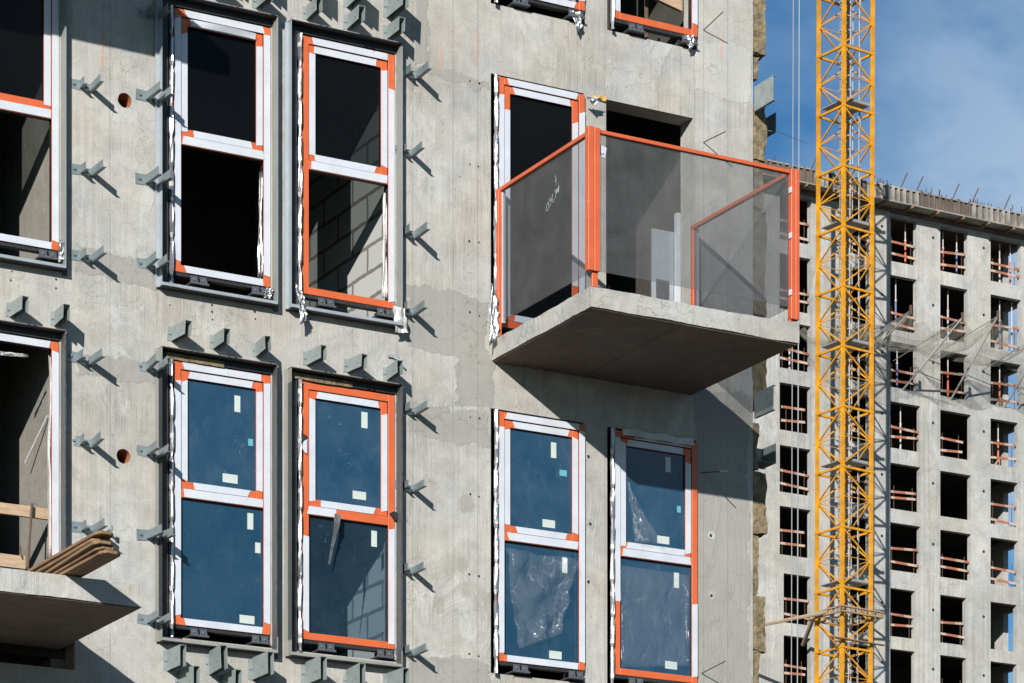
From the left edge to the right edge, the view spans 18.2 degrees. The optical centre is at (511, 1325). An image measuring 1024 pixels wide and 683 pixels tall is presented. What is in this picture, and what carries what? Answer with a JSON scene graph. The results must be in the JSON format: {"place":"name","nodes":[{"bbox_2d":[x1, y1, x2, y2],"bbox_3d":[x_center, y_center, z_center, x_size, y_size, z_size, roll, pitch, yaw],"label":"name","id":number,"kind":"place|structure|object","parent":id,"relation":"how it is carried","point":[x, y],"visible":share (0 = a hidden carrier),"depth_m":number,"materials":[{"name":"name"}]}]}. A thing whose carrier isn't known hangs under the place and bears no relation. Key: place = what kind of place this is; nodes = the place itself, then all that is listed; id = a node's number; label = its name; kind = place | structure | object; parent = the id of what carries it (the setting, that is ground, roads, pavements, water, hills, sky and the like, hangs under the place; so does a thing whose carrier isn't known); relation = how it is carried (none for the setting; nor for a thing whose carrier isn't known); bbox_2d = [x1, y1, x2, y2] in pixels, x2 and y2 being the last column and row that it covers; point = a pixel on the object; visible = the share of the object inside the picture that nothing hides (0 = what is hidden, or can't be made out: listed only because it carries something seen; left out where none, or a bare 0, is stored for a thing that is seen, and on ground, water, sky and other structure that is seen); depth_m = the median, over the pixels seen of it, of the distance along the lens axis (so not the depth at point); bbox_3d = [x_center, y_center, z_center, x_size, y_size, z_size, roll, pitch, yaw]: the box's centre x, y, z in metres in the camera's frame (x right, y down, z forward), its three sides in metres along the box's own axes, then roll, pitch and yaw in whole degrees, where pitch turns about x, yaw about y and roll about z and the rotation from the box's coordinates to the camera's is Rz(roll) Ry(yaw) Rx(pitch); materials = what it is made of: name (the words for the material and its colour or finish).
{"place":"outdoors","nodes":[
{"label":"outdoors","id":0,"kind":"place"},
{"bbox_2d":[0,0,799,682],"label":"apartment building","id":1,"kind":"structure","parent":0,"point":[560,480],"depth_m":28.27,"materials":[{"name":"concrete"}]},
{"bbox_2d":[0,351,28,357],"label":"foil scrap","id":2,"kind":"object","parent":1,"relation":"attached to","point":[14,354],"visible":1,"depth_m":26.44,"materials":[{"name":"silver metal"}]},
{"bbox_2d":[0,502,47,569],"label":"timber guard rail","id":3,"kind":"object","parent":1,"relation":"attached to","point":[14,561],"visible":0.93,"depth_m":26.57,"materials":[{"name":"beige wood"}]},
{"bbox_2d":[0,0,66,275],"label":"window","id":4,"kind":"structure","parent":1,"relation":"in","point":[47,109],"depth_m":26.59,"materials":[{"name":"orange paint"}]},
{"bbox_2d":[0,320,66,555],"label":"window frame","id":5,"kind":"structure","parent":1,"relation":"in","point":[12,327],"depth_m":26.59,"materials":[{"name":"orange paint"}]},
{"bbox_2d":[24,415,48,462],"bbox_3d":[-4.013,-7.474,26.975,0.020,0.334,0.368,0,0,-40],"label":"lath","id":6,"kind":"object","parent":1,"relation":"attached to","point":[37,437],"visible":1,"depth_m":26.97,"materials":[{"name":"white wood"}]},
{"bbox_2d":[47,356,50,557],"bbox_3d":[-3.846,-7.228,26.627,0.044,1.704,0.066,0,0,-29],"label":"foil scrap","id":7,"kind":"object","parent":1,"relation":"attached to","point":[49,489],"visible":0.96,"depth_m":26.62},
{"bbox_2d":[58,239,63,261],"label":"foil scrap","id":8,"kind":"object","parent":1,"relation":"attached to","point":[60,252],"visible":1,"depth_m":26.56,"materials":[{"name":"silver metal"}]},
{"bbox_2d":[26,530,119,577],"bbox_3d":[-3.442,-5.899,24.824,0.248,0.149,1.765,0,0,-29],"label":"plank stack","id":9,"kind":"object","parent":1,"relation":"on","point":[88,554],"visible":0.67,"depth_m":24.44,"materials":[{"name":"brown wood"}]},
{"bbox_2d":[155,0,277,311],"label":"window","id":10,"kind":"structure","parent":1,"relation":"in","point":[258,150],"depth_m":27.25,"materials":[{"name":"orange paint"}]},
{"bbox_2d":[155,346,277,658],"bbox_3d":[-2.549,-7.012,27.357,1.148,2.525,0.304,0,0,-29],"label":"window","id":11,"kind":"structure","parent":1,"relation":"in","point":[219,462],"depth_m":27.35,"materials":[{"name":"orange paint"}]},
{"bbox_2d":[257,171,262,277],"bbox_3d":[-2.170,-9.486,27.563,0.059,0.923,0.049,0,0,-29],"label":"foil scrap","id":12,"kind":"object","parent":1,"relation":"attached to","point":[260,259],"visible":1,"depth_m":27.56,"materials":[{"name":"silver metal"}]},
{"bbox_2d":[263,288,273,298],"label":"foil scrap","id":13,"kind":"object","parent":1,"relation":"attached to","point":[268,293],"visible":1,"depth_m":27.49,"materials":[{"name":"silver metal"}]},
{"bbox_2d":[295,284,307,324],"bbox_3d":[-1.812,-8.809,27.578,0.104,0.358,0.071,0,0,-29],"label":"foil scrap","id":14,"kind":"object","parent":1,"relation":"attached to","point":[302,310],"visible":1,"depth_m":27.57,"materials":[{"name":"silver metal"}]},
{"bbox_2d":[284,18,402,328],"bbox_3d":[-1.499,-10.009,27.941,1.148,2.525,0.304,0,0,-29],"label":"window","id":15,"kind":"structure","parent":1,"relation":"in","point":[302,83],"depth_m":27.83,"materials":[{"name":"orange paint"}]},
{"bbox_2d":[284,366,402,668],"bbox_3d":[-1.499,-7.012,27.941,1.148,2.525,0.304,0,0,-29],"label":"window","id":16,"kind":"structure","parent":1,"relation":"in","point":[345,442],"depth_m":27.91,"materials":[{"name":"orange paint"}]},
{"bbox_2d":[382,193,387,297],"bbox_3d":[-1.113,-9.507,28.151,0.074,0.931,0.047,0,0,-10],"label":"foil scrap","id":17,"kind":"object","parent":1,"relation":"attached to","point":[384,287],"visible":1,"depth_m":28.15,"materials":[{"name":"silver metal"}]},
{"bbox_2d":[393,306,408,332],"bbox_3d":[-0.977,-8.828,28.080,0.154,0.241,0.044,0,0,-37],"label":"tape scrap","id":18,"kind":"object","parent":1,"relation":"hanging from","point":[397,316],"visible":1,"depth_m":28.07,"materials":[{"name":"white plastic"}]},
{"bbox_2d":[489,283,499,345],"bbox_3d":[-0.156,-9.010,28.501,0.109,0.567,0.065,0,0,-29],"label":"foil scrap","id":19,"kind":"object","parent":1,"relation":"attached to","point":[494,320],"visible":1,"depth_m":28.50,"materials":[{"name":"silver metal"}]},
{"bbox_2d":[493,74,584,330],"bbox_3d":[0.239,-10.004,28.834,0.956,2.355,0.123,0,0,-29],"label":"door window","id":20,"kind":"structure","parent":1,"relation":"in","point":[504,88],"depth_m":28.85,"materials":[{"name":"orange paint"}]},
{"bbox_2d":[494,409,585,682],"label":"window","id":21,"kind":"structure","parent":1,"relation":"in","point":[539,463],"depth_m":28.85,"materials":[{"name":"orange paint"}]},
{"bbox_2d":[494,0,585,21],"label":"window","id":22,"kind":"structure","parent":1,"relation":"in","point":[562,6],"depth_m":28.92,"materials":[{"name":"orange paint"}]},
{"bbox_2d":[570,11,582,31],"bbox_3d":[0.587,-11.813,28.971,0.127,0.196,0.048,0,0,-22],"label":"foil scrap","id":23,"kind":"object","parent":1,"relation":"attached to","point":[578,24],"visible":1,"depth_m":28.97,"materials":[{"name":"silver metal"}]},
{"bbox_2d":[585,96,602,105],"bbox_3d":[0.746,-11.105,29.002,0.189,0.082,0.046,0,0,-23],"label":"foil scrap","id":24,"kind":"object","parent":1,"relation":"attached to","point":[594,101],"visible":1,"depth_m":29.00,"materials":[{"name":"silver metal"}]},
{"bbox_2d":[610,428,697,682],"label":"window","id":25,"kind":"structure","parent":1,"relation":"in","point":[654,606],"depth_m":29.44,"materials":[{"name":"orange paint"}]},
{"bbox_2d":[610,0,697,48],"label":"window","id":26,"kind":"structure","parent":1,"relation":"in","point":[636,26],"depth_m":29.44,"materials":[{"name":"orange paint"}]},
{"bbox_2d":[644,0,681,37],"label":"timber guard rail","id":27,"kind":"object","parent":1,"relation":"attached to","point":[676,5],"visible":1,"depth_m":29.74,"materials":[{"name":"brown wood"}]},
{"bbox_2d":[685,35,694,49],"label":"foil scrap","id":28,"kind":"object","parent":1,"relation":"attached to","point":[690,38],"visible":1,"depth_m":29.56,"materials":[{"name":"silver metal"}]},
{"bbox_2d":[651,212,680,302],"bbox_3d":[1.459,-9.608,29.917,0.325,1.617,0.075,0,0,-29],"label":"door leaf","id":29,"kind":"object","parent":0,"point":[665,265],"visible":0.52,"depth_m":29.92,"materials":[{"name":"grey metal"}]},
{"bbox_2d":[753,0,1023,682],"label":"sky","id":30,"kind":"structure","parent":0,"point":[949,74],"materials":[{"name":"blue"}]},
{"bbox_2d":[890,220,890,260],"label":"shoring prop","id":31,"kind":"object","parent":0,"point":[890,239],"visible":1,"depth_m":156.61,"materials":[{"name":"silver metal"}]},
{"bbox_3d":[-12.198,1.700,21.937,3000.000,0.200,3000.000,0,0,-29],"label":"ground","id":32,"kind":"structure","parent":0,"visible":0},
{"bbox_2d":[791,0,793,682],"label":"hoist rope","id":33,"kind":"object","parent":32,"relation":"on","point":[792,374],"visible":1,"depth_m":78.30,"materials":[{"name":"silver metal"}]},
{"bbox_2d":[797,0,799,682],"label":"hoist rope","id":34,"kind":"object","parent":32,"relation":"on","point":[798,344],"visible":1,"depth_m":78.38,"materials":[{"name":"silver metal"}]},
{"bbox_2d":[814,0,874,682],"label":"tower crane","id":35,"kind":"object","parent":32,"relation":"on","point":[845,226],"visible":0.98,"depth_m":147.71,"materials":[{"name":"yellow paint"}]},
{"bbox_2d":[764,605,884,646],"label":"crane tie frame","id":36,"kind":"object","parent":35,"relation":"attached to","point":[876,614],"visible":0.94,"depth_m":147.60,"materials":[{"name":"beige paint"}]},
{"bbox_2d":[829,636,885,645],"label":"scaffold plank","id":37,"kind":"object","parent":35,"relation":"on","point":[854,640],"visible":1,"depth_m":146.90,"materials":[{"name":"beige wood"}]},
{"bbox_2d":[753,156,1023,682],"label":"tower block","id":38,"kind":"structure","parent":32,"relation":"on","point":[950,516],"depth_m":157.42,"materials":[{"name":"concrete"}]},
{"bbox_2d":[780,529,804,556],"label":"guard rail","id":39,"kind":"object","parent":38,"relation":"on","point":[800,545],"visible":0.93,"depth_m":153.42,"materials":[{"name":"orange paint"}]},
{"bbox_2d":[781,405,804,432],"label":"guard rail","id":40,"kind":"object","parent":38,"relation":"on","point":[785,420],"visible":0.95,"depth_m":153.39,"materials":[{"name":"orange paint"}]},
{"bbox_2d":[780,469,808,494],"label":"guard rail","id":41,"kind":"object","parent":38,"relation":"on","point":[804,475],"visible":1,"depth_m":153.48,"materials":[{"name":"orange paint"}]},
{"bbox_2d":[780,348,808,371],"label":"guard rail","id":42,"kind":"object","parent":38,"relation":"on","point":[804,353],"visible":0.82,"depth_m":153.59,"materials":[{"name":"orange paint"}]},
{"bbox_2d":[780,219,808,243],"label":"guard rail","id":43,"kind":"object","parent":38,"relation":"on","point":[804,239],"visible":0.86,"depth_m":153.67,"materials":[{"name":"orange paint"}]},
{"bbox_2d":[780,288,808,312],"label":"guard rail","id":44,"kind":"object","parent":38,"relation":"on","point":[804,294],"visible":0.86,"depth_m":153.65,"materials":[{"name":"orange paint"}]},
{"bbox_2d":[784,661,805,682],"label":"guard rail","id":45,"kind":"object","parent":38,"relation":"on","point":[801,674],"visible":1,"depth_m":153.50,"materials":[{"name":"orange paint"}]},
{"bbox_2d":[784,597,808,624],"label":"guard rail","id":46,"kind":"object","parent":38,"relation":"on","point":[799,600],"visible":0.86,"depth_m":153.50,"materials":[{"name":"orange paint"}]},
{"bbox_2d":[850,423,862,441],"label":"guard rail","id":47,"kind":"object","parent":38,"relation":"on","point":[854,424],"visible":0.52,"depth_m":155.21,"materials":[{"name":"orange paint"}]},
{"bbox_2d":[850,233,867,255],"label":"guard rail","id":48,"kind":"object","parent":38,"relation":"on","point":[864,246],"visible":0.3,"depth_m":155.41,"materials":[{"name":"orange paint"}]},
{"bbox_2d":[850,479,867,502],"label":"guard rail","id":49,"kind":"object","parent":38,"relation":"on","point":[859,481],"visible":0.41,"depth_m":155.35,"materials":[{"name":"orange paint"}]},
{"bbox_2d":[850,357,867,381],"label":"guard rail","id":50,"kind":"object","parent":38,"relation":"on","point":[864,360],"visible":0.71,"depth_m":155.44,"materials":[{"name":"orange paint"}]},
{"bbox_2d":[851,669,866,682],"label":"guard rail","id":51,"kind":"object","parent":38,"relation":"on","point":[852,671],"visible":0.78,"depth_m":155.21,"materials":[{"name":"orange paint"}]},
{"bbox_2d":[863,305,911,350],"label":"net pole","id":52,"kind":"object","parent":38,"relation":"attached to","point":[909,312],"visible":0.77,"depth_m":152.86,"materials":[{"name":"silver metal"}]},
{"bbox_2d":[894,280,896,329],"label":"shoring prop","id":53,"kind":"object","parent":38,"relation":"on","point":[895,300],"visible":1,"depth_m":156.78,"materials":[{"name":"blue paint"}]},
{"bbox_2d":[896,346,897,387],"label":"shoring prop","id":54,"kind":"object","parent":38,"relation":"on","point":[896,365],"visible":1,"depth_m":156.82,"materials":[{"name":"blue paint"}]},
{"bbox_2d":[899,406,901,448],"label":"shoring prop","id":55,"kind":"object","parent":38,"relation":"on","point":[900,423],"visible":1,"depth_m":156.91,"materials":[{"name":"silver metal"}]},
{"bbox_2d":[890,612,913,635],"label":"guard rail","id":56,"kind":"object","parent":38,"relation":"on","point":[900,615],"visible":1,"depth_m":156.48,"materials":[{"name":"orange paint"}]},
{"bbox_2d":[890,238,914,264],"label":"guard rail","id":57,"kind":"object","parent":38,"relation":"on","point":[901,255],"visible":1,"depth_m":156.54,"materials":[{"name":"orange paint"}]},
{"bbox_2d":[890,364,914,389],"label":"guard rail","id":58,"kind":"object","parent":38,"relation":"on","point":[910,373],"visible":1,"depth_m":156.51,"materials":[{"name":"orange paint"}]},
{"bbox_2d":[890,306,914,332],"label":"guard rail","id":59,"kind":"object","parent":38,"relation":"on","point":[910,317],"visible":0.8,"depth_m":156.53,"materials":[{"name":"orange paint"}]},
{"bbox_2d":[890,485,915,511],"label":"guard rail","id":60,"kind":"object","parent":38,"relation":"on","point":[912,499],"visible":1,"depth_m":156.54,"materials":[{"name":"orange paint"}]},
{"bbox_2d":[890,424,918,450],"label":"guard rail","id":61,"kind":"object","parent":38,"relation":"on","point":[913,431],"visible":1,"depth_m":156.60,"materials":[{"name":"orange paint"}]},
{"bbox_2d":[890,546,918,572],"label":"guard rail","id":62,"kind":"object","parent":38,"relation":"on","point":[913,565],"visible":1,"depth_m":156.60,"materials":[{"name":"orange paint"}]},
{"bbox_2d":[904,223,905,263],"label":"shoring prop","id":63,"kind":"object","parent":38,"relation":"on","point":[905,246],"visible":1,"depth_m":157.06,"materials":[{"name":"orange paint"}]},
{"bbox_2d":[893,312,963,389],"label":"net pole","id":64,"kind":"object","parent":38,"relation":"attached to","point":[961,319],"visible":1,"depth_m":154.54,"materials":[{"name":"silver metal"}]},
{"bbox_2d":[942,231,943,270],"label":"shoring prop","id":65,"kind":"object","parent":38,"relation":"on","point":[943,246],"visible":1,"depth_m":158.19,"materials":[{"name":"orange paint"}]},
{"bbox_2d":[947,290,948,339],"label":"shoring prop","id":66,"kind":"object","parent":38,"relation":"on","point":[947,315],"visible":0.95,"depth_m":158.31,"materials":[{"name":"silver metal"}]},
{"bbox_2d":[947,355,948,396],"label":"shoring prop","id":67,"kind":"object","parent":38,"relation":"on","point":[947,378],"visible":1,"depth_m":158.31,"materials":[{"name":"orange paint"}]},
{"bbox_2d":[940,433,962,458],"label":"guard rail","id":68,"kind":"object","parent":38,"relation":"on","point":[942,450],"visible":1,"depth_m":157.99,"materials":[{"name":"orange paint"}]},
{"bbox_2d":[940,619,964,644],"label":"guard rail","id":69,"kind":"object","parent":38,"relation":"on","point":[942,622],"visible":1,"depth_m":158.01,"materials":[{"name":"orange paint"}]},
{"bbox_2d":[940,248,965,274],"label":"guard rail","id":70,"kind":"object","parent":38,"relation":"on","point":[961,254],"visible":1,"depth_m":158.04,"materials":[{"name":"orange paint"}]},
{"bbox_2d":[940,371,965,398],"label":"guard rail","id":71,"kind":"object","parent":38,"relation":"on","point":[952,373],"visible":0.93,"depth_m":157.99,"materials":[{"name":"orange paint"}]},
{"bbox_2d":[940,315,965,341],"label":"guard rail","id":72,"kind":"object","parent":38,"relation":"on","point":[950,329],"visible":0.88,"depth_m":157.99,"materials":[{"name":"orange paint"}]},
{"bbox_2d":[940,554,969,579],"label":"guard rail","id":73,"kind":"object","parent":38,"relation":"on","point":[955,560],"visible":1,"depth_m":158.10,"materials":[{"name":"orange paint"}]},
{"bbox_2d":[955,234,957,273],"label":"shoring prop","id":74,"kind":"object","parent":38,"relation":"on","point":[956,251],"visible":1,"depth_m":158.58,"materials":[{"name":"blue paint"}]},
{"bbox_2d":[931,310,999,399],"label":"net pole","id":75,"kind":"object","parent":38,"relation":"attached to","point":[997,317],"visible":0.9,"depth_m":155.69,"materials":[{"name":"silver metal"}]},
{"bbox_2d":[997,423,998,464],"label":"shoring prop","id":76,"kind":"object","parent":38,"relation":"on","point":[998,446],"visible":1,"depth_m":159.83,"materials":[{"name":"orange paint"}]},
{"bbox_2d":[998,300,1000,348],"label":"shoring prop","id":77,"kind":"object","parent":38,"relation":"on","point":[999,328],"visible":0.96,"depth_m":159.88,"materials":[{"name":"blue paint"}]},
{"bbox_2d":[998,364,1000,405],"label":"shoring prop","id":78,"kind":"object","parent":38,"relation":"on","point":[999,387],"visible":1,"depth_m":159.88,"materials":[{"name":"orange paint"}]},
{"bbox_2d":[998,243,1000,282],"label":"shoring prop","id":79,"kind":"object","parent":38,"relation":"on","point":[999,259],"visible":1,"depth_m":159.88,"materials":[{"name":"silver metal"}]},
{"bbox_2d":[981,345,1023,406],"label":"net pole","id":80,"kind":"object","parent":38,"relation":"attached to","point":[1013,392],"visible":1,"depth_m":158.35,"materials":[{"name":"silver metal"}]},
{"bbox_2d":[991,561,1015,586],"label":"guard rail","id":81,"kind":"object","parent":38,"relation":"on","point":[1000,580],"visible":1,"depth_m":159.55,"materials":[{"name":"orange paint"}]},
{"bbox_2d":[991,501,1015,526],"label":"guard rail","id":82,"kind":"object","parent":38,"relation":"on","point":[1002,521],"visible":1,"depth_m":159.55,"materials":[{"name":"orange paint"}]},
{"bbox_2d":[991,441,1015,466],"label":"guard rail","id":83,"kind":"object","parent":38,"relation":"on","point":[1004,444],"visible":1,"depth_m":159.57,"materials":[{"name":"orange paint"}]},
{"bbox_2d":[991,258,1018,284],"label":"guard rail","id":84,"kind":"object","parent":38,"relation":"on","point":[1014,268],"visible":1,"depth_m":159.61,"materials":[{"name":"orange paint"}]},
{"bbox_2d":[991,324,1018,351],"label":"guard rail","id":85,"kind":"object","parent":38,"relation":"on","point":[1002,343],"visible":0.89,"depth_m":159.61,"materials":[{"name":"orange paint"}]},
{"bbox_2d":[991,382,1018,407],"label":"guard rail","id":86,"kind":"object","parent":38,"relation":"on","point":[1002,400],"visible":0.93,"depth_m":159.55,"materials":[{"name":"orange paint"}]},
{"bbox_2d":[1009,245,1010,284],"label":"shoring prop","id":87,"kind":"object","parent":38,"relation":"on","point":[1010,265],"visible":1,"depth_m":160.20,"materials":[{"name":"orange paint"}]},
{"bbox_2d":[1011,302,1012,350],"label":"shoring prop","id":88,"kind":"object","parent":38,"relation":"on","point":[1011,329],"visible":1,"depth_m":160.25,"materials":[{"name":"silver metal"}]}
]}

